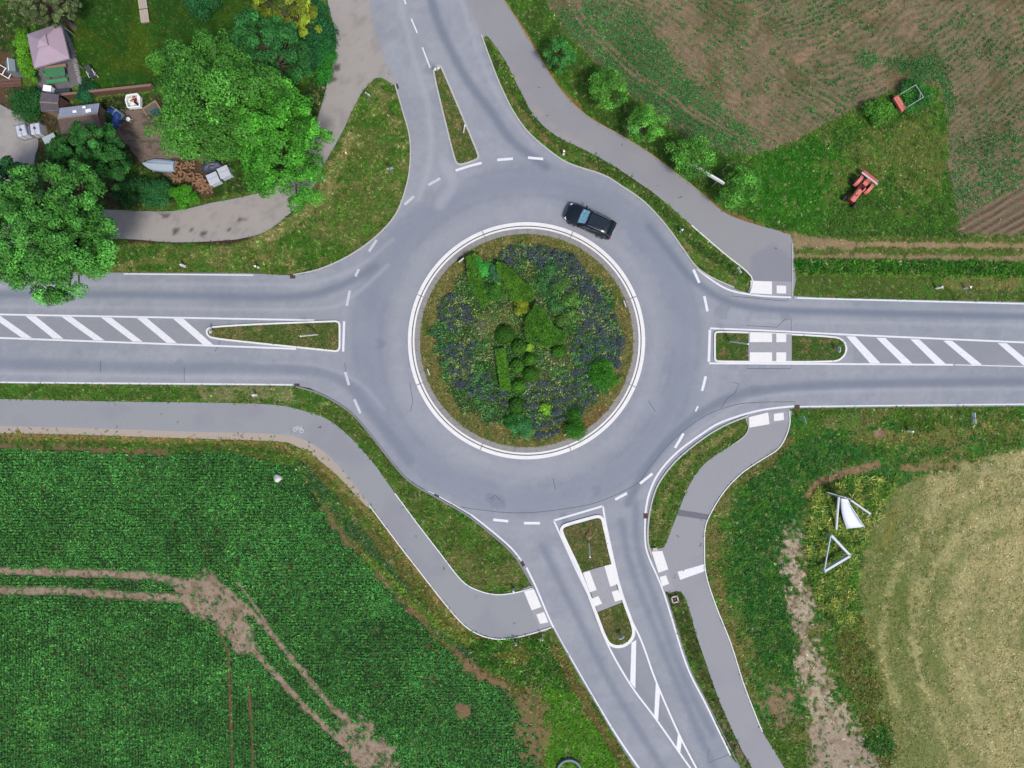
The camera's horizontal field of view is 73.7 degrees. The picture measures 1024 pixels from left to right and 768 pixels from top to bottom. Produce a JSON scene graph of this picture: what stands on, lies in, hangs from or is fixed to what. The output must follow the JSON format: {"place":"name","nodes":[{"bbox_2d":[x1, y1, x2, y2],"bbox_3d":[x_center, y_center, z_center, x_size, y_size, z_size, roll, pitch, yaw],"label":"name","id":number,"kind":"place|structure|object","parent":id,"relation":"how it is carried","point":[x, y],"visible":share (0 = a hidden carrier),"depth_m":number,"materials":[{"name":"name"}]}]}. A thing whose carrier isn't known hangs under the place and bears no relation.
{"place":"outdoors","nodes":[
{"label":"outdoors","id":0,"kind":"place"},
{"bbox_2d":[37,23,79,91],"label":"patio","id":1,"kind":"structure","parent":0,"point":[71,76],"depth_m":63.97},
{"bbox_2d":[27,25,83,77],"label":"garden pavilion","id":2,"kind":"structure","parent":1,"relation":"on","point":[48,45],"depth_m":61.59,"materials":[{"name":"fabric"}]},
{"bbox_2d":[43,64,67,83],"bbox_3d":[-42.409,-28.861,63.591,2.000,0.762,1.620,-7,90,0],"label":"picnic table","id":3,"kind":"object","parent":1,"relation":"on","point":[53,70],"visible":1,"depth_m":63.21,"materials":[{"name":"green paint"}]},
{"bbox_2d":[208,323,338,349],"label":"island grass","id":4,"kind":"structure","parent":0,"point":[266,335],"depth_m":63.87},
{"bbox_2d":[0,399,550,637],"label":"path","id":5,"kind":"structure","parent":0,"point":[489,615],"depth_m":63.99,"materials":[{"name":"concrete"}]},
{"bbox_2d":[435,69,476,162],"bbox_3d":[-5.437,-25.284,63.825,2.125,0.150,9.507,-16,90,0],"label":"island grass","id":6,"kind":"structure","parent":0,"point":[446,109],"depth_m":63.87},
{"bbox_2d":[0,0,1023,767],"bbox_3d":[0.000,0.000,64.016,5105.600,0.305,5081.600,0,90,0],"label":"ground","id":7,"kind":"structure","parent":0,"point":[1006,210],"depth_m":64.03,"materials":[{"name":"plant"}]},
{"bbox_2d":[0,77,21,87],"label":"plank stack","id":8,"kind":"object","parent":7,"relation":"on","point":[4,83],"visible":1,"depth_m":63.86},
{"bbox_2d":[6,57,23,77],"bbox_3d":[-46.120,-29.280,63.235,0.840,1.530,1.200,-5,90,0],"label":"greenhouse","id":9,"kind":"object","parent":7,"relation":"on","point":[12,69],"visible":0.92,"depth_m":62.76,"materials":[{"name":"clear glass"}]},
{"bbox_2d":[0,155,44,224],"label":"deciduous tree","id":10,"kind":"object","parent":7,"relation":"on","point":[6,163],"visible":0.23,"depth_m":57.28,"materials":[{"name":"green plant"}]},
{"bbox_2d":[5,85,42,122],"bbox_3d":[-44.823,-25.808,63.131,3.439,1.882,3.697,0,90,0],"label":"shrub","id":11,"kind":"object","parent":7,"relation":"on","point":[33,95],"visible":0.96,"depth_m":62.74,"materials":[{"name":"green plant"}]},
{"bbox_2d":[12,27,37,82],"bbox_3d":[-44.799,-30.339,63.046,1.849,2.075,5.382,-10,90,0],"label":"hedge","id":12,"kind":"object","parent":7,"relation":"on","point":[24,62],"visible":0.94,"depth_m":62.58,"materials":[{"name":"green plant"}]},
{"bbox_2d":[28,121,47,138],"bbox_3d":[-44.040,-23.600,63.453,1.050,1.095,1.150,-8,90,0],"label":"water tank","id":13,"kind":"object","parent":7,"relation":"on","point":[38,130],"visible":1,"depth_m":63.06,"materials":[{"name":"grey plastic"}]},
{"bbox_2d":[5,0,82,29],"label":"flowering tree","id":14,"kind":"object","parent":7,"relation":"on","point":[56,9],"visible":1,"depth_m":59.62,"materials":[{"name":"green plant"}]},
{"bbox_2d":[43,85,54,93],"bbox_3d":[-42.880,-27.280,63.480,0.760,1.040,0.560,8,90,0],"label":"white box","id":15,"kind":"object","parent":7,"relation":"on","point":[48,89],"visible":0.82,"depth_m":62.96,"materials":[{"name":"paint"}]},
{"bbox_2d":[39,92,70,118],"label":"tool shed","id":16,"kind":"structure","parent":7,"relation":"on","point":[51,104],"depth_m":62.14,"materials":[{"name":"grey wood"}]},
{"bbox_2d":[0,158,119,307],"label":"deciduous tree","id":17,"kind":"object","parent":7,"relation":"on","point":[61,227],"visible":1,"depth_m":52.92,"materials":[{"name":"green plant"}]},
{"bbox_2d":[57,103,108,139],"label":"garden shed","id":18,"kind":"structure","parent":7,"relation":"on","point":[89,113],"depth_m":61.67,"materials":[{"name":"grey wood"}]},
{"bbox_2d":[74,77,98,104],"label":"shrub","id":19,"kind":"object","parent":7,"relation":"on","point":[84,95],"visible":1,"depth_m":62.92,"materials":[{"name":"green plant"}]},
{"bbox_2d":[44,120,132,195],"bbox_3d":[-36.138,-19.280,60.121,6.186,7.957,6.406,-33,90,0],"label":"deciduous tree","id":20,"kind":"object","parent":7,"relation":"on","point":[115,165],"visible":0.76,"depth_m":57.55,"materials":[{"name":"green plant"}]},
{"bbox_2d":[84,64,98,78],"bbox_3d":[-39.208,-29.022,63.592,0.630,0.846,1.027,-25,90,0],"label":"garden chair","id":21,"kind":"object","parent":7,"relation":"on","point":[88,68],"visible":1,"depth_m":63.51,"materials":[{"name":"grey fabric"}]},
{"bbox_2d":[57,84,154,99],"bbox_3d":[-37.853,-27.130,63.487,9.135,1.025,0.240,-6,90,0],"label":"garden fence","id":22,"kind":"object","parent":7,"relation":"on","point":[116,90],"visible":0.7,"depth_m":63.27,"materials":[{"name":"brown wood"}]},
{"bbox_2d":[106,108,123,128],"bbox_3d":[-37.130,-24.970,63.680,1.526,0.639,2.030,-20,90,0],"label":"covered heap","id":23,"kind":"object","parent":7,"relation":"on","point":[116,121],"visible":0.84,"depth_m":63.53,"materials":[{"name":"blue"}]},
{"bbox_2d":[111,174,140,206],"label":"shrub","id":24,"kind":"object","parent":7,"relation":"on","point":[128,193],"visible":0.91,"depth_m":62.84,"materials":[{"name":"green plant"}]},
{"bbox_2d":[125,93,141,109],"bbox_3d":[-35.297,-26.367,63.755,1.449,0.490,1.340,-10,90,0],"label":"plastic tub","id":25,"kind":"object","parent":7,"relation":"on","point":[132,103],"visible":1,"depth_m":63.70,"materials":[{"name":"white paint"}]},
{"bbox_2d":[138,0,150,23],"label":"wooden platform","id":26,"kind":"structure","parent":7,"relation":"on","point":[144,14],"depth_m":63.67,"materials":[{"name":"brown wood"}]},
{"bbox_2d":[142,100,161,121],"bbox_3d":[-33.520,-25.480,63.880,1.500,0.260,1.580,-32,90,0],"label":"sandbox","id":27,"kind":"object","parent":7,"relation":"on","point":[151,106],"visible":0.66,"depth_m":63.90,"materials":[{"name":"brown wood"}]},
{"bbox_2d":[134,177,172,210],"bbox_3d":[-33.058,-17.570,62.980,3.668,2.184,3.165,0,90,0],"label":"shrub","id":28,"kind":"object","parent":7,"relation":"on","point":[155,192],"visible":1,"depth_m":62.49,"materials":[{"name":"green plant"}]},
{"bbox_2d":[145,48,169,75],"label":"shrub","id":29,"kind":"object","parent":7,"relation":"on","point":[155,59],"visible":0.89,"depth_m":62.50,"materials":[{"name":"green plant"}]},
{"bbox_2d":[142,158,175,172],"bbox_3d":[-32.961,-20.440,63.653,3.000,0.695,1.300,4,90,0],"label":"boat","id":30,"kind":"object","parent":7,"relation":"on","point":[161,165],"visible":1,"depth_m":63.51,"materials":[{"name":"grey"}]},
{"bbox_2d":[68,0,272,86],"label":"lawn grass","id":31,"kind":"structure","parent":7,"relation":"on","point":[140,34],"depth_m":63.99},
{"bbox_2d":[168,183,199,210],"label":"shrub","id":32,"kind":"object","parent":7,"relation":"on","point":[183,193],"visible":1,"depth_m":62.86,"materials":[{"name":"green plant"}]},
{"bbox_2d":[0,426,370,508],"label":"gravel shoulder","id":33,"kind":"object","parent":7,"relation":"on","point":[331,464],"visible":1,"depth_m":63.99},
{"bbox_2d":[0,0,394,243],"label":"side lane","id":34,"kind":"structure","parent":7,"relation":"on","point":[359,63],"depth_m":63.99,"materials":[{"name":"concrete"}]},
{"bbox_2d":[13,122,34,140],"bbox_3d":[-45.320,-23.440,63.453,1.050,1.095,1.150,-15,90,0],"label":"water tank","id":35,"kind":"object","parent":34,"relation":"on","point":[22,130],"visible":0.92,"depth_m":63.03,"materials":[{"name":"grey plastic"}]},
{"bbox_2d":[183,0,221,21],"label":"shrub","id":36,"kind":"object","parent":7,"relation":"on","point":[202,8],"visible":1,"depth_m":62.42,"materials":[{"name":"green plant"}]},
{"bbox_2d":[201,159,223,173],"bbox_3d":[-27.908,-20.247,63.565,1.928,0.870,1.465,18,90,0],"label":"covered heap","id":37,"kind":"object","parent":7,"relation":"on","point":[212,166],"visible":0.85,"depth_m":63.35,"materials":[{"name":"grey"}]},
{"bbox_2d":[206,171,222,186],"bbox_3d":[-27.680,-19.040,63.553,1.040,0.895,1.020,-24,90,0],"label":"storage bin","id":38,"kind":"object","parent":7,"relation":"on","point":[214,179],"visible":0.98,"depth_m":63.13,"materials":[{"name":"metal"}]},
{"bbox_2d":[143,27,294,165],"bbox_3d":[-23.286,-23.409,57.400,11.572,13.400,11.269,0,90,0],"label":"deciduous tree","id":39,"kind":"object","parent":7,"relation":"on","point":[188,86],"visible":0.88,"depth_m":53.24,"materials":[{"name":"green plant"}]},
{"bbox_2d":[217,165,233,180],"bbox_3d":[-26.680,-19.640,63.553,1.040,0.895,1.020,-24,90,0],"label":"storage bin","id":40,"kind":"object","parent":7,"relation":"on","point":[225,173],"visible":1,"depth_m":63.13,"materials":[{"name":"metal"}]},
{"bbox_2d":[219,5,315,84],"bbox_3d":[-20.781,-28.213,59.456,8.120,9.287,6.075,19,90,0],"label":"deciduous tree","id":41,"kind":"object","parent":7,"relation":"on","point":[274,32],"visible":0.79,"depth_m":56.36,"materials":[{"name":"green plant"}]},
{"bbox_2d":[0,448,541,767],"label":"crop plants","id":42,"kind":"object","parent":7,"relation":"on","point":[179,616],"visible":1,"depth_m":63.97,"materials":[{"name":"green plant"}]},
{"bbox_2d":[222,78,334,213],"bbox_3d":[-18.917,-19.654,58.241,8.187,11.718,10.505,-24,90,0],"label":"deciduous tree","id":43,"kind":"object","parent":7,"relation":"on","point":[263,173],"visible":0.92,"depth_m":54.68,"materials":[{"name":"green plant"}]},
{"bbox_2d":[250,0,321,38],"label":"flowering tree","id":44,"kind":"object","parent":7,"relation":"on","point":[297,11],"visible":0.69,"depth_m":58.64,"materials":[{"name":"yellow plant"}]},
{"bbox_2d":[283,0,340,74],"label":"shrub","id":45,"kind":"object","parent":7,"relation":"on","point":[312,37],"visible":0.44,"depth_m":61.67,"materials":[{"name":"green plant"}]},
{"bbox_2d":[314,32,337,86],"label":"shrub","id":46,"kind":"object","parent":7,"relation":"on","point":[326,64],"visible":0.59,"depth_m":62.52,"materials":[{"name":"green plant"}]},
{"bbox_2d":[4,445,1004,767],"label":"track weeds","id":47,"kind":"object","parent":7,"relation":"on","point":[440,639],"visible":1,"depth_m":63.99,"materials":[{"name":"green plant"}]},
{"bbox_2d":[0,0,1023,767],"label":"grass","id":48,"kind":"structure","parent":7,"relation":"on","point":[672,494],"depth_m":63.96,"materials":[{"name":"plant"}]},
{"bbox_2d":[0,1,1023,767],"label":"undergrowth","id":49,"kind":"object","parent":7,"relation":"on","point":[678,473],"visible":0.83,"depth_m":63.80,"materials":[{"name":"green plant"}]},
{"bbox_2d":[543,34,577,74],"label":"young tree","id":50,"kind":"object","parent":7,"relation":"on","point":[561,42],"visible":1,"depth_m":61.05,"materials":[{"name":"green plant"}]},
{"bbox_2d":[557,758,581,767],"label":"concrete ring","id":51,"kind":"object","parent":7,"relation":"on","point":[573,760],"visible":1,"depth_m":63.65,"materials":[{"name":"concrete"}]},
{"bbox_2d":[588,66,627,110],"bbox_3d":[8.614,-26.545,62.124,3.653,3.952,4.150,0,90,0],"label":"young tree","id":52,"kind":"object","parent":7,"relation":"on","point":[608,77],"visible":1,"depth_m":60.91,"materials":[{"name":"green plant"}]},
{"bbox_2d":[627,103,669,143],"bbox_3d":[12.290,-23.434,62.057,3.918,4.087,3.731,0,90,0],"label":"young tree","id":53,"kind":"object","parent":7,"relation":"on","point":[647,116],"visible":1,"depth_m":60.97,"materials":[{"name":"green plant"}]},
{"bbox_2d":[664,134,715,179],"bbox_3d":[16.166,-20.266,62.121,4.265,3.957,4.112,-17,90,0],"label":"young tree","id":54,"kind":"object","parent":7,"relation":"on","point":[688,169],"visible":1,"depth_m":60.89,"materials":[{"name":"green plant"}]},
{"bbox_2d":[691,164,724,186],"bbox_3d":[17.716,-19.018,62.725,3.495,2.550,0.198,31,90,0],"label":"direction board","id":55,"kind":"object","parent":7,"relation":"on","point":[717,179],"visible":0.6,"depth_m":61.58,"materials":[{"name":"white paint"}]},
{"bbox_2d":[715,165,761,208],"bbox_3d":[20.475,-17.495,62.059,3.460,4.082,4.309,33,90,0],"label":"young tree","id":56,"kind":"object","parent":7,"relation":"on","point":[738,182],"visible":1,"depth_m":60.97,"materials":[{"name":"green plant"}]},
{"bbox_2d":[470,257,1023,696],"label":"tall grass","id":57,"kind":"structure","parent":7,"relation":"on","point":[841,534],"depth_m":63.87,"materials":[{"name":"plant"}]},
{"bbox_2d":[546,0,1023,234],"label":"field weeds","id":58,"kind":"object","parent":7,"relation":"on","point":[736,127],"visible":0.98,"depth_m":63.98,"materials":[{"name":"green plant"}]},
{"bbox_2d":[819,532,850,571],"bbox_3d":[29.305,15.802,63.400,2.890,1.200,2.764,-43,90,0],"label":"triangular frame","id":59,"kind":"object","parent":7,"relation":"on","point":[837,562],"visible":1,"depth_m":62.80,"materials":[{"name":"metal"}]},
{"bbox_2d":[828,492,870,529],"bbox_3d":[30.526,12.043,62.858,5.352,2.283,2.990,31,90,0],"label":"banner stand","id":60,"kind":"object","parent":7,"relation":"on","point":[851,519],"visible":1,"depth_m":63.04,"materials":[{"name":"fabric"}]},
{"bbox_2d":[841,170,877,208],"bbox_3d":[32.362,-18.042,63.267,1.850,1.495,3.280,38,90,0],"label":"tractor","id":61,"kind":"object","parent":7,"relation":"on","point":[862,188],"visible":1,"depth_m":63.17,"materials":[{"name":"red paint"}]},
{"bbox_2d":[861,98,897,127],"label":"shrub","id":62,"kind":"object","parent":7,"relation":"on","point":[878,111],"visible":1,"depth_m":62.99,"materials":[{"name":"green plant"}]},
{"bbox_2d":[892,84,923,112],"bbox_3d":[36.558,-26.407,63.335,2.090,1.330,1.560,-32,90,0],"label":"field roller","id":63,"kind":"object","parent":7,"relation":"on","point":[898,102],"visible":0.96,"depth_m":63.18,"materials":[{"name":"red paint"}]},
{"bbox_2d":[896,78,936,115],"bbox_3d":[37.466,-26.971,63.420,3.531,1.309,3.348,-24,90,0],"label":"shrub","id":64,"kind":"object","parent":7,"relation":"on","point":[913,92],"visible":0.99,"depth_m":63.17,"materials":[{"name":"green plant"}]},
{"bbox_2d":[0,0,1023,767],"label":"road","id":65,"kind":"structure","parent":0,"point":[642,688],"depth_m":63.98,"materials":[{"name":"asphalt"}]},
{"bbox_2d":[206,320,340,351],"bbox_3d":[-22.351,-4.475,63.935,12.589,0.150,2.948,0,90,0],"label":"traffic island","id":66,"kind":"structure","parent":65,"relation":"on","point":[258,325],"depth_m":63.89,"materials":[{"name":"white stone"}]},
{"bbox_2d":[433,65,478,165],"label":"traffic island","id":67,"kind":"structure","parent":65,"relation":"on","point":[449,132],"depth_m":63.89,"materials":[{"name":"plant"}]},
{"bbox_2d":[564,203,616,239],"bbox_3d":[7.226,-15.115,63.191,4.798,1.577,2.200,25,90,0],"label":"car","id":68,"kind":"object","parent":65,"relation":"on","point":[598,225],"visible":1,"depth_m":62.80,"materials":[{"name":"black paint"}]},
{"bbox_2d":[560,515,634,647],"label":"traffic island","id":69,"kind":"structure","parent":65,"relation":"on","point":[602,586],"depth_m":63.86,"materials":[{"name":"white stone"}]},
{"bbox_2d":[714,331,846,362],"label":"traffic island","id":70,"kind":"structure","parent":65,"relation":"on","point":[766,347],"depth_m":63.86,"materials":[{"name":"white stone"}]},
{"bbox_2d":[408,222,644,458],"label":"central island","id":71,"kind":"structure","parent":0,"point":[449,258],"depth_m":63.88,"materials":[{"name":"white stone"}]},
{"bbox_2d":[465,255,489,308],"bbox_3d":[-3.309,-9.373,63.011,1.369,1.091,5.118,-18,90,0],"label":"clipped hedge","id":72,"kind":"object","parent":71,"relation":"on","point":[474,278],"visible":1,"depth_m":62.62,"materials":[{"name":"green plant"}]},
{"bbox_2d":[474,256,491,276],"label":"round bush","id":73,"kind":"object","parent":71,"relation":"on","point":[483,267],"visible":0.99,"depth_m":62.82,"materials":[{"name":"green plant"}]},
{"bbox_2d":[483,283,505,300],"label":"round bush","id":74,"kind":"object","parent":71,"relation":"on","point":[494,291],"visible":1,"depth_m":62.56,"materials":[{"name":"green plant"}]},
{"bbox_2d":[489,265,501,283],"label":"round bush","id":75,"kind":"object","parent":71,"relation":"on","point":[493,273],"visible":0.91,"depth_m":62.74,"materials":[{"name":"green plant"}]},
{"bbox_2d":[494,348,511,391],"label":"clipped hedge","id":76,"kind":"object","parent":71,"relation":"on","point":[502,370],"visible":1,"depth_m":62.16,"materials":[{"name":"green plant"}]},
{"bbox_2d":[494,324,515,344],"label":"clipped bush","id":77,"kind":"object","parent":71,"relation":"on","point":[504,335],"visible":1,"depth_m":62.38,"materials":[{"name":"green plant"}]},
{"bbox_2d":[504,413,519,428],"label":"round bush","id":78,"kind":"object","parent":71,"relation":"on","point":[509,420],"visible":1,"depth_m":62.97,"materials":[{"name":"green plant"}]},
{"bbox_2d":[496,262,533,303],"bbox_3d":[-0.011,-9.089,62.711,5.017,1.207,2.206,41,90,0],"label":"clipped hedge","id":79,"kind":"object","parent":71,"relation":"on","point":[516,284],"visible":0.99,"depth_m":62.27,"materials":[{"name":"green plant"}]},
{"bbox_2d":[508,396,523,414],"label":"clipped bush","id":80,"kind":"object","parent":71,"relation":"on","point":[516,404],"visible":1,"depth_m":62.76,"materials":[{"name":"green plant"}]},
{"bbox_2d":[510,358,523,373],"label":"clipped bush","id":81,"kind":"object","parent":71,"relation":"on","point":[517,366],"visible":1,"depth_m":62.35,"materials":[{"name":"green plant"}]},
{"bbox_2d":[510,339,525,353],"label":"clipped bush","id":82,"kind":"object","parent":71,"relation":"on","point":[518,345],"visible":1,"depth_m":62.33,"materials":[{"name":"green plant"}]},
{"bbox_2d":[511,378,526,392],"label":"clipped bush","id":83,"kind":"object","parent":71,"relation":"on","point":[519,385],"visible":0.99,"depth_m":62.55,"materials":[{"name":"green plant"}]},
{"bbox_2d":[509,414,534,439],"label":"round bush","id":84,"kind":"object","parent":71,"relation":"on","point":[524,427],"visible":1,"depth_m":63.02,"materials":[{"name":"green plant"}]},
{"bbox_2d":[514,298,529,315],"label":"round bush","id":85,"kind":"object","parent":71,"relation":"on","point":[520,309],"visible":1,"depth_m":62.25,"materials":[{"name":"yellow plant"}]},
{"bbox_2d":[427,242,623,438],"bbox_3d":[1.280,-4.067,63.101,18.467,1.383,18.456,0,90,0],"label":"ground cover","id":86,"kind":"object","parent":71,"relation":"on","point":[588,339],"visible":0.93,"depth_m":63.12,"materials":[{"name":"green plant"}]},
{"bbox_2d":[419,234,633,447],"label":"island grass","id":87,"kind":"structure","parent":71,"relation":"on","point":[438,381],"depth_m":63.62,"materials":[{"name":"plant"}]},
{"bbox_2d":[523,352,535,365],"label":"clipped bush","id":88,"kind":"object","parent":71,"relation":"on","point":[529,358],"visible":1,"depth_m":62.31,"materials":[{"name":"green plant"}]},
{"bbox_2d":[522,366,538,381],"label":"clipped bush","id":89,"kind":"object","parent":71,"relation":"on","point":[530,373],"visible":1,"depth_m":62.38,"materials":[{"name":"green plant"}]},
{"bbox_2d":[536,276,549,288],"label":"leafy shrub","id":90,"kind":"object","parent":71,"relation":"on","point":[543,281],"visible":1,"depth_m":62.75,"materials":[{"name":"green plant"}]},
{"bbox_2d":[539,403,550,414],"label":"round bush","id":91,"kind":"object","parent":71,"relation":"on","point":[545,408],"visible":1,"depth_m":62.89,"materials":[{"name":"green plant"}]},
{"bbox_2d":[524,302,567,347],"bbox_3d":[2.680,-4.845,62.367,3.172,1.280,4.556,-45,90,0],"label":"clipped hedge","id":92,"kind":"object","parent":71,"relation":"on","point":[540,329],"visible":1,"depth_m":61.86,"materials":[{"name":"green plant"}]},
{"bbox_2d":[542,282,557,299],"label":"leafy shrub","id":93,"kind":"object","parent":71,"relation":"on","point":[551,289],"visible":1,"depth_m":62.68,"materials":[{"name":"green plant"}]},
{"bbox_2d":[542,263,558,278],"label":"leafy shrub","id":94,"kind":"object","parent":71,"relation":"on","point":[550,269],"visible":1,"depth_m":62.88,"materials":[{"name":"green plant"}]},
{"bbox_2d":[546,297,563,313],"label":"leafy shrub","id":95,"kind":"object","parent":71,"relation":"on","point":[555,305],"visible":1,"depth_m":62.60,"materials":[{"name":"green plant"}]},
{"bbox_2d":[550,345,565,358],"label":"clipped bush","id":96,"kind":"object","parent":71,"relation":"on","point":[558,351],"visible":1,"depth_m":62.39,"materials":[{"name":"green plant"}]},
{"bbox_2d":[552,276,571,291],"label":"leafy shrub","id":97,"kind":"object","parent":71,"relation":"on","point":[561,286],"visible":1,"depth_m":62.83,"materials":[{"name":"green plant"}]},
{"bbox_2d":[555,312,570,326],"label":"leafy shrub","id":98,"kind":"object","parent":71,"relation":"on","point":[565,317],"visible":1,"depth_m":62.55,"materials":[{"name":"green plant"}]},
{"bbox_2d":[561,290,577,306],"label":"leafy shrub","id":99,"kind":"object","parent":71,"relation":"on","point":[569,298],"visible":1,"depth_m":62.72,"materials":[{"name":"green plant"}]},
{"bbox_2d":[568,309,580,322],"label":"leafy shrub","id":100,"kind":"object","parent":71,"relation":"on","point":[574,318],"visible":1,"depth_m":62.67,"materials":[{"name":"green plant"}]},
{"bbox_2d":[562,406,587,441],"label":"round bush","id":101,"kind":"object","parent":71,"relation":"on","point":[575,427],"visible":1,"depth_m":62.91,"materials":[{"name":"green plant"}]},
{"bbox_2d":[588,358,618,392],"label":"round bush","id":102,"kind":"object","parent":71,"relation":"on","point":[604,374],"visible":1,"depth_m":62.66,"materials":[{"name":"green plant"}]},
{"bbox_2d":[564,519,631,644],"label":"island grass","id":103,"kind":"structure","parent":0,"point":[615,615],"depth_m":63.87,"materials":[{"name":"plant"}]},
{"bbox_2d":[465,0,795,295],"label":"path","id":104,"kind":"structure","parent":0,"point":[753,251],"depth_m":63.99,"materials":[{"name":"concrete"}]},
{"bbox_2d":[524,280,791,628],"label":"crossing paving","id":105,"kind":"structure","parent":0,"point":[775,288],"depth_m":63.96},
{"bbox_2d":[650,409,791,767],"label":"path","id":106,"kind":"structure","parent":0,"point":[683,552],"depth_m":63.99,"materials":[{"name":"asphalt"}]},
{"bbox_2d":[716,333,844,360],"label":"island grass","id":107,"kind":"structure","parent":0,"point":[798,357],"depth_m":63.87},
{"bbox_2d":[857,451,1023,767],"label":"dry grass","id":108,"kind":"structure","parent":0,"point":[957,619],"depth_m":63.98,"materials":[{"name":"plant"}]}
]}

